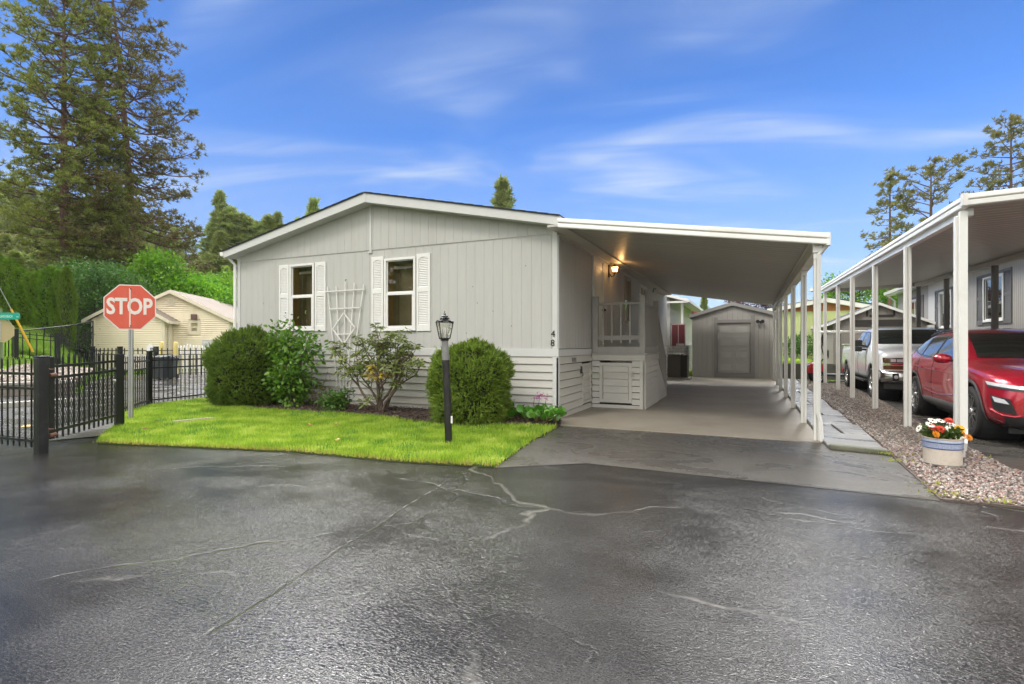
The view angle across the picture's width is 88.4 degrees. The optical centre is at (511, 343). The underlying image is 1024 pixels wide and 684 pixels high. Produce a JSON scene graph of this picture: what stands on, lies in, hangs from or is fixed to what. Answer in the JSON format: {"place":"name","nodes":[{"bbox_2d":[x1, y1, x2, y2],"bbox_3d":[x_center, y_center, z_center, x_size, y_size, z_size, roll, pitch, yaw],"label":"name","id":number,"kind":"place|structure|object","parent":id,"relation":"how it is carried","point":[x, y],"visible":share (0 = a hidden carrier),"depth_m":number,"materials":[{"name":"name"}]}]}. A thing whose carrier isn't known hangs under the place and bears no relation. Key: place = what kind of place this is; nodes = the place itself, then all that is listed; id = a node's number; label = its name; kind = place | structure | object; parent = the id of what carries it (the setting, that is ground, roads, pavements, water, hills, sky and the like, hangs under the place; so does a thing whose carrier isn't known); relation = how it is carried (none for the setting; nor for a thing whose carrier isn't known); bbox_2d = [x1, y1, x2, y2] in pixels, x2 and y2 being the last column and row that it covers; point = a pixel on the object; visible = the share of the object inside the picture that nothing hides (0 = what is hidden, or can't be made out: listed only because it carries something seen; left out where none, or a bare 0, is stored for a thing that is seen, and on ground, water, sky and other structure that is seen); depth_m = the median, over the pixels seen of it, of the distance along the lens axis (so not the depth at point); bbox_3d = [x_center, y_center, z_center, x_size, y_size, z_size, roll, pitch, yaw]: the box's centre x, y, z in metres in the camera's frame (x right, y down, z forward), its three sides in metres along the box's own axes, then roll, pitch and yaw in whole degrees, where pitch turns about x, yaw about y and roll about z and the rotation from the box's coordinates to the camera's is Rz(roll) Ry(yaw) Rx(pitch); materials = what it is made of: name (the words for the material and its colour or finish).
{"place":"outdoors","nodes":[
{"label":"outdoors","id":0,"kind":"place"},
{"bbox_2d":[21,363,92,368],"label":"bank","id":1,"kind":"structure","parent":0,"point":[65,367],"depth_m":20.46,"materials":[{"name":"soil"}]},
{"bbox_2d":[0,364,92,383],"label":"rubble","id":2,"kind":"object","parent":1,"relation":"on","point":[28,370],"visible":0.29,"depth_m":16.71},
{"bbox_2d":[0,370,206,440],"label":"side road","id":3,"kind":"structure","parent":0,"point":[92,431],"depth_m":12.55,"materials":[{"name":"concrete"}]},
{"bbox_2d":[0,398,77,408],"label":"kerb","id":4,"kind":"structure","parent":3,"relation":"on","point":[16,404],"depth_m":11.63,"materials":[{"name":"grey concrete"}]},
{"bbox_2d":[153,355,171,378],"bbox_3d":[-13.733,0.919,20.620,0.580,0.958,0.640,0,0,0],"label":"wheelie bin","id":5,"kind":"object","parent":3,"relation":"on","point":[161,369],"visible":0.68,"depth_m":20.39,"materials":[{"name":"plastic"}]},
{"bbox_2d":[168,355,179,378],"bbox_3d":[-13.640,0.919,20.920,0.580,0.958,0.640,0,0,-11],"label":"wheelie bin","id":6,"kind":"object","parent":3,"relation":"on","point":[170,370],"visible":0.34,"depth_m":20.78,"materials":[{"name":"plastic"}]},
{"bbox_2d":[178,344,208,373],"bbox_3d":[-14.256,0.700,24.600,2.426,1.400,0.094,0,0,-20],"label":"picket fence","id":7,"kind":"object","parent":3,"relation":"on","point":[192,352],"visible":0.29,"depth_m":24.32,"materials":[{"name":"white paint"}]},
{"bbox_2d":[96,396,557,467],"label":"lawn grass","id":8,"kind":"structure","parent":0,"point":[269,427],"depth_m":7.92,"materials":[{"name":"green plant"}]},
{"bbox_2d":[103,284,155,418],"bbox_3d":[-6.923,0.189,9.559,0.810,2.522,0.088,0,0,-18],"label":"stop sign","id":9,"kind":"object","parent":8,"relation":"on","point":[130,308],"visible":0.98,"depth_m":9.53,"materials":[{"name":"metal"}]},
{"bbox_2d":[93,438,500,466],"bbox_3d":[-2.966,1.357,6.823,5.882,0.045,0.425,0,0,15],"label":"edge thatch","id":10,"kind":"object","parent":8,"relation":"on","point":[369,456],"visible":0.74,"depth_m":6.69,"materials":[{"name":"green plant"}]},
{"bbox_2d":[436,311,453,443],"bbox_3d":[-0.923,0.523,7.213,0.214,1.956,0.214,0,0,-20],"label":"lamp post","id":11,"kind":"object","parent":8,"relation":"on","point":[448,416],"visible":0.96,"depth_m":7.17,"materials":[{"name":"black metal"}]},
{"bbox_2d":[0,229,835,440],"bbox_3d":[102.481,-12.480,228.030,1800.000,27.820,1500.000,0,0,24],"label":"ground","id":12,"kind":"structure","parent":0,"point":[15,326],"depth_m":22.73,"materials":[{"name":"plant"}]},
{"bbox_2d":[0,308,2,368],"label":"utility pole","id":13,"kind":"object","parent":12,"relation":"on","point":[1,349],"visible":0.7,"depth_m":17.78,"materials":[{"name":"brown wood"}]},
{"bbox_2d":[0,320,13,341],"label":"stop sign","id":14,"kind":"object","parent":13,"relation":"attached to","point":[6,330],"visible":1,"depth_m":17.78,"materials":[{"name":"metal"}]},
{"bbox_2d":[0,232,21,254],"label":"conifer","id":15,"kind":"object","parent":12,"relation":"on","point":[6,240],"visible":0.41,"depth_m":47.97,"materials":[{"name":"green plant"}]},
{"bbox_2d":[0,257,22,320],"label":"arborvitae","id":16,"kind":"object","parent":12,"relation":"on","point":[7,268],"visible":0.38,"depth_m":26.93,"materials":[{"name":"green plant"}]},
{"bbox_2d":[2,267,27,325],"bbox_3d":[-25.363,-2.212,27.188,1.641,3.553,1.667,0,0,-23],"label":"arborvitae","id":17,"kind":"object","parent":12,"relation":"on","point":[17,278],"visible":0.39,"depth_m":26.73,"materials":[{"name":"green plant"}]},
{"bbox_2d":[2,249,27,270],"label":"conifer","id":18,"kind":"object","parent":12,"relation":"on","point":[17,255],"visible":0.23,"depth_m":36.98,"materials":[{"name":"green plant"}]},
{"bbox_2d":[0,357,32,447],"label":"fence","id":19,"kind":"object","parent":12,"relation":"on","point":[13,387],"visible":0.91,"depth_m":6.95,"materials":[{"name":"black metal"}]},
{"bbox_2d":[10,270,35,328],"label":"arborvitae","id":20,"kind":"object","parent":12,"relation":"on","point":[26,275],"visible":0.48,"depth_m":26.58,"materials":[{"name":"green plant"}]},
{"bbox_2d":[19,251,39,270],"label":"conifer","id":21,"kind":"object","parent":12,"relation":"on","point":[29,257],"visible":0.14,"depth_m":40.61,"materials":[{"name":"green plant"}]},
{"bbox_2d":[21,269,46,327],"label":"arborvitae","id":22,"kind":"object","parent":12,"relation":"on","point":[32,279],"visible":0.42,"depth_m":26.49,"materials":[{"name":"green plant"}]},
{"bbox_2d":[0,380,75,396],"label":"retaining wall","id":23,"kind":"structure","parent":12,"relation":"on","point":[16,390],"depth_m":14.16,"materials":[{"name":"grey concrete"}]},
{"bbox_2d":[29,265,58,334],"bbox_3d":[-23.573,-1.935,26.911,1.641,4.219,1.667,0,0,19],"label":"arborvitae","id":24,"kind":"object","parent":12,"relation":"on","point":[43,294],"visible":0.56,"depth_m":26.42,"materials":[{"name":"green plant"}]},
{"bbox_2d":[3,354,96,379],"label":"bank grass","id":25,"kind":"structure","parent":12,"relation":"on","point":[22,359],"depth_m":20.84,"materials":[{"name":"green plant"}]},
{"bbox_2d":[46,269,62,337],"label":"arborvitae","id":26,"kind":"object","parent":12,"relation":"on","point":[54,279],"visible":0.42,"depth_m":26.50,"materials":[{"name":"green plant"}]},
{"bbox_2d":[19,321,93,354],"bbox_3d":[-22.161,-0.102,25.301,3.459,2.063,0.272,0,0,-14],"label":"chain link fence","id":27,"kind":"object","parent":12,"relation":"on","point":[68,333],"visible":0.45,"depth_m":25.44,"materials":[{"name":"black metal"}]},
{"bbox_2d":[19,325,95,370],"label":"bank grass","id":28,"kind":"structure","parent":12,"relation":"on","point":[39,347],"depth_m":23.74,"materials":[{"name":"green plant"}]},
{"bbox_2d":[54,266,79,349],"bbox_3d":[-22.593,-1.450,26.715,1.017,5.125,1.052,0,0,18],"label":"arborvitae","id":29,"kind":"object","parent":12,"relation":"on","point":[67,315],"visible":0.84,"depth_m":26.53,"materials":[{"name":"green plant"}]},
{"bbox_2d":[0,0,148,265],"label":"pine tree","id":30,"kind":"object","parent":12,"relation":"on","point":[33,83],"visible":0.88,"depth_m":35.01,"materials":[{"name":"green plant"}]},
{"bbox_2d":[71,319,99,358],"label":"dark tree","id":31,"kind":"object","parent":12,"relation":"on","point":[83,329],"visible":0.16,"depth_m":29.08,"materials":[{"name":"green plant"}]},
{"bbox_2d":[25,91,154,318],"bbox_3d":[-29.703,-8.386,37.823,7.655,19.629,7.835,0,0,-14],"label":"pine tree","id":32,"kind":"object","parent":12,"relation":"on","point":[98,249],"visible":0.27,"depth_m":36.97,"materials":[{"name":"green plant"}]},
{"bbox_2d":[34,255,158,341],"bbox_3d":[-25.297,-1.894,31.746,7.477,7.159,7.826,0,0,24],"label":"dark tree","id":33,"kind":"object","parent":12,"relation":"on","point":[97,276],"visible":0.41,"depth_m":30.82,"materials":[{"name":"green plant"}]},
{"bbox_2d":[5,329,207,375],"bbox_3d":[-16.702,0.441,22.706,10.951,2.118,1.371,0,0,-10],"label":"fence","id":34,"kind":"object","parent":12,"relation":"on","point":[56,340],"visible":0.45,"depth_m":22.31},
{"bbox_2d":[25,0,217,278],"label":"pine tree","id":35,"kind":"object","parent":12,"relation":"on","point":[155,111],"visible":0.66,"depth_m":39.53,"materials":[{"name":"green plant"}]},
{"bbox_2d":[75,272,168,340],"bbox_3d":[-25.152,-1.553,34.559,6.301,6.478,6.222,0,0,24],"label":"dark tree","id":36,"kind":"object","parent":12,"relation":"on","point":[149,287],"visible":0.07,"depth_m":33.59,"materials":[{"name":"green plant"}]},
{"bbox_2d":[120,354,124,424],"bbox_3d":[-6.483,0.807,8.721,0.090,1.285,0.090,0,0,24],"label":"gate post","id":37,"kind":"object","parent":12,"relation":"on","point":[122,388],"visible":0.44,"depth_m":8.71,"materials":[{"name":"black metal"}]},
{"bbox_2d":[81,290,232,368],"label":"clapboard house","id":38,"kind":"structure","parent":12,"relation":"on","point":[182,319],"depth_m":30.26,"materials":[{"name":"beige wood"}]},
{"bbox_2d":[188,320,200,334],"bbox_3d":[-18.423,-0.950,30.693,0.664,0.820,0.512,0,0,-10],"label":"window","id":39,"kind":"structure","parent":38,"relation":"in","point":[190,332],"depth_m":30.46,"materials":[{"name":"white glass"}]},
{"bbox_2d":[117,243,201,295],"bbox_3d":[-25.038,-2.698,37.039,6.721,8.766,6.910,0,0,2],"label":"maple tree","id":40,"kind":"object","parent":12,"relation":"on","point":[156,264],"visible":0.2,"depth_m":36.30,"materials":[{"name":"green plant"}]},
{"bbox_2d":[125,351,204,410],"bbox_3d":[-7.531,0.826,12.102,1.122,1.348,3.660,0,0,18],"label":"fence","id":41,"kind":"object","parent":12,"relation":"on","point":[149,360],"visible":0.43,"depth_m":11.81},
{"bbox_2d":[172,224,198,260],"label":"conifer","id":42,"kind":"object","parent":12,"relation":"on","point":[192,247],"visible":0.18,"depth_m":100.06,"materials":[{"name":"green plant"}]},
{"bbox_2d":[152,270,232,305],"bbox_3d":[-23.077,-1.837,37.905,7.107,7.049,7.525,0,0,24],"label":"maple tree","id":43,"kind":"object","parent":12,"relation":"on","point":[218,293],"visible":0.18,"depth_m":37.20,"materials":[{"name":"green plant"}]},
{"bbox_2d":[190,222,219,274],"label":"conifer","id":44,"kind":"object","parent":12,"relation":"on","point":[204,242],"visible":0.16,"depth_m":71.00,"materials":[{"name":"green plant"}]},
{"bbox_2d":[193,252,222,277],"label":"conifer","id":45,"kind":"object","parent":12,"relation":"on","point":[212,257],"visible":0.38,"depth_m":66.15,"materials":[{"name":"green plant"}]},
{"bbox_2d":[195,266,232,304],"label":"maple tree","id":46,"kind":"object","parent":12,"relation":"on","point":[223,282],"visible":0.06,"depth_m":39.92,"materials":[{"name":"green plant"}]},
{"bbox_2d":[203,189,228,249],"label":"conifer","id":47,"kind":"object","parent":12,"relation":"on","point":[219,202],"visible":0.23,"depth_m":71.44,"materials":[{"name":"green plant"}]},
{"bbox_2d":[193,203,240,266],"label":"conifer","id":48,"kind":"object","parent":12,"relation":"on","point":[230,209],"visible":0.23,"depth_m":70.90,"materials":[{"name":"green plant"}]},
{"bbox_2d":[202,230,234,278],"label":"conifer","id":49,"kind":"object","parent":12,"relation":"on","point":[220,236],"visible":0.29,"depth_m":68.51,"materials":[{"name":"green plant"}]},
{"bbox_2d":[211,215,245,253],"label":"conifer","id":50,"kind":"object","parent":12,"relation":"on","point":[230,224],"visible":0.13,"depth_m":70.84,"materials":[{"name":"green plant"}]},
{"bbox_2d":[219,211,253,264],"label":"conifer","id":51,"kind":"object","parent":12,"relation":"on","point":[239,219],"visible":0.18,"depth_m":70.96,"materials":[{"name":"green plant"}]},
{"bbox_2d":[234,215,257,242],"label":"conifer","id":52,"kind":"object","parent":12,"relation":"on","point":[249,221],"visible":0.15,"depth_m":71.24,"materials":[{"name":"green plant"}]},
{"bbox_2d":[237,220,266,241],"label":"conifer","id":53,"kind":"object","parent":12,"relation":"on","point":[257,225],"visible":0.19,"depth_m":70.83,"materials":[{"name":"green plant"}]},
{"bbox_2d":[258,213,275,234],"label":"conifer","id":54,"kind":"object","parent":12,"relation":"on","point":[266,219],"visible":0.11,"depth_m":71.53,"materials":[{"name":"green plant"}]},
{"bbox_2d":[271,211,283,228],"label":"conifer","id":55,"kind":"object","parent":12,"relation":"on","point":[277,218],"visible":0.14,"depth_m":71.66,"materials":[{"name":"green plant"}]},
{"bbox_2d":[305,195,320,214],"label":"conifer","id":56,"kind":"object","parent":12,"relation":"on","point":[312,204],"visible":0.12,"depth_m":71.56,"materials":[{"name":"green plant"}]},
{"bbox_2d":[206,399,561,426],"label":"mulch","id":57,"kind":"object","parent":12,"relation":"on","point":[352,405],"visible":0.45,"depth_m":10.52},
{"bbox_2d":[200,323,282,405],"bbox_3d":[-6.016,0.521,11.918,1.848,2.011,1.834,0,0,24],"label":"round shrub","id":58,"kind":"object","parent":57,"relation":"on","point":[234,362],"visible":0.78,"depth_m":11.36,"materials":[{"name":"green plant"}]},
{"bbox_2d":[254,311,328,406],"bbox_3d":[-4.725,0.434,11.437,1.739,2.324,1.263,0,0,43],"label":"leafy shrub","id":59,"kind":"object","parent":57,"relation":"on","point":[290,379],"visible":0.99,"depth_m":11.35,"materials":[{"name":"green plant"}]},
{"bbox_2d":[314,382,355,409],"bbox_3d":[-3.630,1.115,10.808,0.919,0.687,0.688,0,0,24],"label":"bush","id":60,"kind":"object","parent":57,"relation":"on","point":[336,401],"visible":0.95,"depth_m":10.70,"materials":[{"name":"green plant"}]},
{"bbox_2d":[327,323,425,411],"bbox_3d":[-2.692,0.496,10.646,2.584,1.870,0.878,0,0,24],"label":"rhododendron","id":61,"kind":"object","parent":57,"relation":"on","point":[377,370],"visible":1,"depth_m":10.52,"materials":[{"name":"green plant"}]},
{"bbox_2d":[423,336,516,425],"bbox_3d":[-0.767,0.691,9.375,1.655,1.720,1.552,0,0,24],"label":"clipped shrub","id":62,"kind":"object","parent":57,"relation":"on","point":[480,382],"visible":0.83,"depth_m":8.88,"materials":[{"name":"green plant"}]},
{"bbox_2d":[505,391,566,422],"bbox_3d":[0.165,1.088,9.359,1.720,0.512,0.809,0,0,24],"label":"bergenia","id":63,"kind":"object","parent":57,"relation":"on","point":[545,412],"visible":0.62,"depth_m":9.10,"materials":[{"name":"green plant"}]},
{"bbox_2d":[220,192,666,417],"bbox_3d":[-0.185,-0.903,18.080,8.950,4.726,14.860,0,0,24],"label":"mobile home","id":64,"kind":"object","parent":12,"relation":"on","point":[522,287],"visible":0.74,"depth_m":11.19,"materials":[{"name":"grey paint"}]},
{"bbox_2d":[289,263,314,330],"bbox_3d":[-4.868,-1.100,12.624,0.794,1.580,0.502,0,0,24],"label":"window","id":65,"kind":"structure","parent":64,"relation":"in","point":[301,276],"depth_m":12.65,"materials":[{"name":"white paint"}]},
{"bbox_2d":[325,281,364,392],"bbox_3d":[-3.766,-0.154,11.844,1.120,2.512,0.045,0,0,24],"label":"trellis","id":66,"kind":"object","parent":64,"relation":"attached to","point":[344,314],"visible":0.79,"depth_m":11.86,"materials":[{"name":"white paint"}]},
{"bbox_2d":[383,256,416,330],"bbox_3d":[-2.314,-1.065,11.476,0.834,1.570,0.502,0,0,24],"label":"window","id":67,"kind":"structure","parent":64,"relation":"in","point":[399,273],"depth_m":11.59,"materials":[{"name":"white paint"}]},
{"bbox_2d":[594,258,605,346],"bbox_3d":[2.060,-0.920,12.417,0.138,2.100,0.840,0,0,24],"label":"door","id":68,"kind":"structure","parent":64,"relation":"in","point":[598,266],"depth_m":12.53,"materials":[{"name":"beige paint"}]},
{"bbox_2d":[623,276,631,324],"bbox_3d":[3.179,-1.260,15.488,0.502,1.360,0.924,0,0,24],"label":"window","id":69,"kind":"structure","parent":64,"relation":"in","point":[627,281],"depth_m":15.32,"materials":[{"name":"grey glass"}]},
{"bbox_2d":[488,175,516,208],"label":"conifer","id":70,"kind":"object","parent":12,"relation":"on","point":[501,186],"visible":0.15,"depth_m":71.40,"materials":[{"name":"green plant"}]},
{"bbox_2d":[788,331,812,358],"bbox_3d":[16.727,0.176,29.941,2.458,1.861,2.164,0,0,-22],"label":"shrub","id":71,"kind":"object","parent":12,"relation":"on","point":[809,346],"visible":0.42,"depth_m":29.92,"materials":[{"name":"green plant"}]},
{"bbox_2d":[782,363,843,379],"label":"retaining wall","id":72,"kind":"structure","parent":12,"relation":"on","point":[831,368],"depth_m":21.51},
{"bbox_2d":[766,288,871,358],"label":"house","id":73,"kind":"structure","parent":12,"relation":"on","point":[831,308],"depth_m":31.41,"materials":[{"name":"paint"}]},
{"bbox_2d":[807,271,897,307],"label":"maple tree","id":74,"kind":"object","parent":12,"relation":"on","point":[881,296],"visible":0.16,"depth_m":51.23,"materials":[{"name":"green plant"}]},
{"bbox_2d":[821,302,934,363],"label":"garage shed","id":75,"kind":"structure","parent":12,"relation":"on","point":[889,316],"depth_m":21.07,"materials":[{"name":"beige"}]},
{"bbox_2d":[856,170,912,305],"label":"pine tree","id":76,"kind":"object","parent":12,"relation":"on","point":[889,185],"visible":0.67,"depth_m":45.91,"materials":[{"name":"green plant"}]},
{"bbox_2d":[885,152,968,239],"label":"pine tree","id":77,"kind":"object","parent":12,"relation":"on","point":[909,199],"visible":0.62,"depth_m":45.84,"materials":[{"name":"green plant"}]},
{"bbox_2d":[883,258,1023,332],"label":"mobile home","id":78,"kind":"object","parent":12,"relation":"on","point":[1011,294],"visible":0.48,"depth_m":16.31,"materials":[{"name":"beige"}]},
{"bbox_2d":[938,290,950,328],"bbox_3d":[16.101,-1.260,19.241,0.502,1.360,1.324,0,0,24],"label":"window","id":79,"kind":"structure","parent":78,"relation":"in","point":[941,295],"depth_m":19.84,"materials":[{"name":"white paint"}]},
{"bbox_2d":[982,273,1002,322],"bbox_3d":[14.400,-1.340,15.455,0.502,1.360,1.424,0,0,24],"label":"window","id":80,"kind":"structure","parent":78,"relation":"in","point":[988,279],"depth_m":16.08,"materials":[{"name":"white paint"}]},
{"bbox_2d":[958,111,1023,194],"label":"pine tree","id":81,"kind":"object","parent":12,"relation":"on","point":[1014,119],"visible":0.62,"depth_m":46.08,"materials":[{"name":"green plant"}]},
{"bbox_2d":[0,435,1023,683],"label":"street","id":82,"kind":"structure","parent":0,"point":[146,565],"depth_m":3.17,"materials":[{"name":"grey asphalt"}]},
{"bbox_2d":[32,356,57,453],"bbox_3d":[-6.064,0.802,6.866,0.165,1.295,0.272,0,0,24],"label":"gate post","id":83,"kind":"object","parent":82,"relation":"on","point":[41,428],"visible":0.89,"depth_m":6.76,"materials":[{"name":"black metal"}]},
{"bbox_2d":[47,352,119,438],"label":"gate","id":84,"kind":"structure","parent":83,"relation":"attached to","point":[115,386],"depth_m":7.71,"materials":[{"name":"metal"}]},
{"bbox_2d":[0,0,1023,308],"label":"sky","id":85,"kind":"structure","parent":0,"point":[788,115],"materials":[{"name":"blue"}]},
{"bbox_2d":[666,295,702,374],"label":"house","id":86,"kind":"structure","parent":0,"point":[679,326],"depth_m":24.68,"materials":[{"name":"grey"}]},
{"bbox_2d":[560,376,822,442],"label":"carport slab","id":87,"kind":"structure","parent":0,"point":[755,408],"depth_m":10.66,"materials":[{"name":"concrete"}]},
{"bbox_2d":[591,295,666,409],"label":"porch deck","id":88,"kind":"structure","parent":87,"relation":"on","point":[610,384],"depth_m":11.73,"materials":[{"name":"white wood"}]},
{"bbox_2d":[599,362,633,402],"bbox_3d":[2.313,0.857,11.639,0.777,0.885,0.087,0,0,24],"label":"storage door","id":89,"kind":"structure","parent":88,"relation":"in","point":[613,377],"depth_m":11.67,"materials":[{"name":"white wood"}]},
{"bbox_2d":[667,354,691,379],"bbox_3d":[6.725,0.907,21.495,1.075,1.046,0.975,0,0,24],"label":"air conditioner","id":90,"kind":"object","parent":87,"relation":"on","point":[678,366],"visible":0.91,"depth_m":21.15,"materials":[{"name":"brown metal"}]},
{"bbox_2d":[547,218,830,441],"bbox_3d":[5.449,-0.378,14.768,4.292,3.595,14.292,0,0,24],"label":"carport","id":91,"kind":"object","parent":87,"relation":"on","point":[762,266],"visible":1,"depth_m":10.26,"materials":[{"name":"white paint"}]},
{"bbox_2d":[689,302,772,378],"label":"tool shed","id":92,"kind":"structure","parent":87,"relation":"on","point":[732,340],"depth_m":22.11,"materials":[{"name":"grey wood"}]},
{"bbox_2d":[718,323,750,373],"bbox_3d":[9.328,0.175,22.123,1.280,2.120,0.095,0,0,24],"label":"door","id":93,"kind":"structure","parent":92,"relation":"in","point":[734,339],"depth_m":22.11,"materials":[{"name":"white paint"}]},
{"bbox_2d":[494,426,940,500],"bbox_3d":[2.218,1.409,6.617,4.620,0.030,3.230,0,0,24],"label":"driveway apron","id":94,"kind":"object","parent":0,"point":[810,464],"visible":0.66,"depth_m":6.35,"materials":[{"name":"concrete"}]},
{"bbox_2d":[829,444,889,454],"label":"walkway kerb","id":95,"kind":"structure","parent":94,"relation":"on","point":[861,449],"depth_m":6.77,"materials":[{"name":"grey concrete"}]},
{"bbox_2d":[782,379,882,447],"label":"walkway","id":96,"kind":"structure","parent":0,"point":[839,428],"depth_m":8.62,"materials":[{"name":"concrete"}]},
{"bbox_2d":[797,380,972,449],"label":"gravel","id":97,"kind":"structure","parent":0,"point":[882,422],"depth_m":9.99,"materials":[{"name":"grey gravel"}]},
{"bbox_2d":[798,381,1023,508],"bbox_3d":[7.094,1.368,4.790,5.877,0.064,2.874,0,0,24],"label":"gravel","id":98,"kind":"structure","parent":0,"point":[987,465],"depth_m":5.39,"materials":[{"name":"grey gravel"}]},
{"bbox_2d":[807,330,865,382],"bbox_3d":[11.657,0.470,18.607,2.315,1.860,1.102,0,0,24],"label":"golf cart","id":99,"kind":"object","parent":98,"relation":"on","point":[810,370],"visible":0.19,"depth_m":18.54,"materials":[{"name":"plastic"}]},
{"bbox_2d":[821,187,1023,456],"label":"carport","id":100,"kind":"object","parent":98,"relation":"on","point":[961,238],"visible":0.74,"depth_m":8.76,"materials":[{"name":"white paint"}]},
{"bbox_2d":[916,418,972,467],"bbox_3d":[4.911,1.104,6.008,0.548,0.532,0.425,0,0,24],"label":"flower pot","id":101,"kind":"object","parent":98,"relation":"on","point":[943,445],"visible":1,"depth_m":5.90,"materials":[{"name":"beige ceramic"}]},
{"bbox_2d":[834,379,1023,470],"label":"neighbour driveway","id":102,"kind":"structure","parent":0,"point":[1010,454],"depth_m":7.21,"materials":[{"name":"grey asphalt"}]},
{"bbox_2d":[842,325,940,400],"bbox_3d":[10.761,0.470,14.589,2.530,2.004,5.997,0,0,24],"label":"pickup truck","id":103,"kind":"object","parent":102,"relation":"on","point":[890,363],"visible":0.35,"depth_m":13.62,"materials":[{"name":"silver metal"}]},
{"bbox_2d":[912,328,1023,441],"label":"parked car","id":104,"kind":"object","parent":102,"relation":"on","point":[995,383],"visible":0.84,"depth_m":8.20,"materials":[{"name":"red paint"}]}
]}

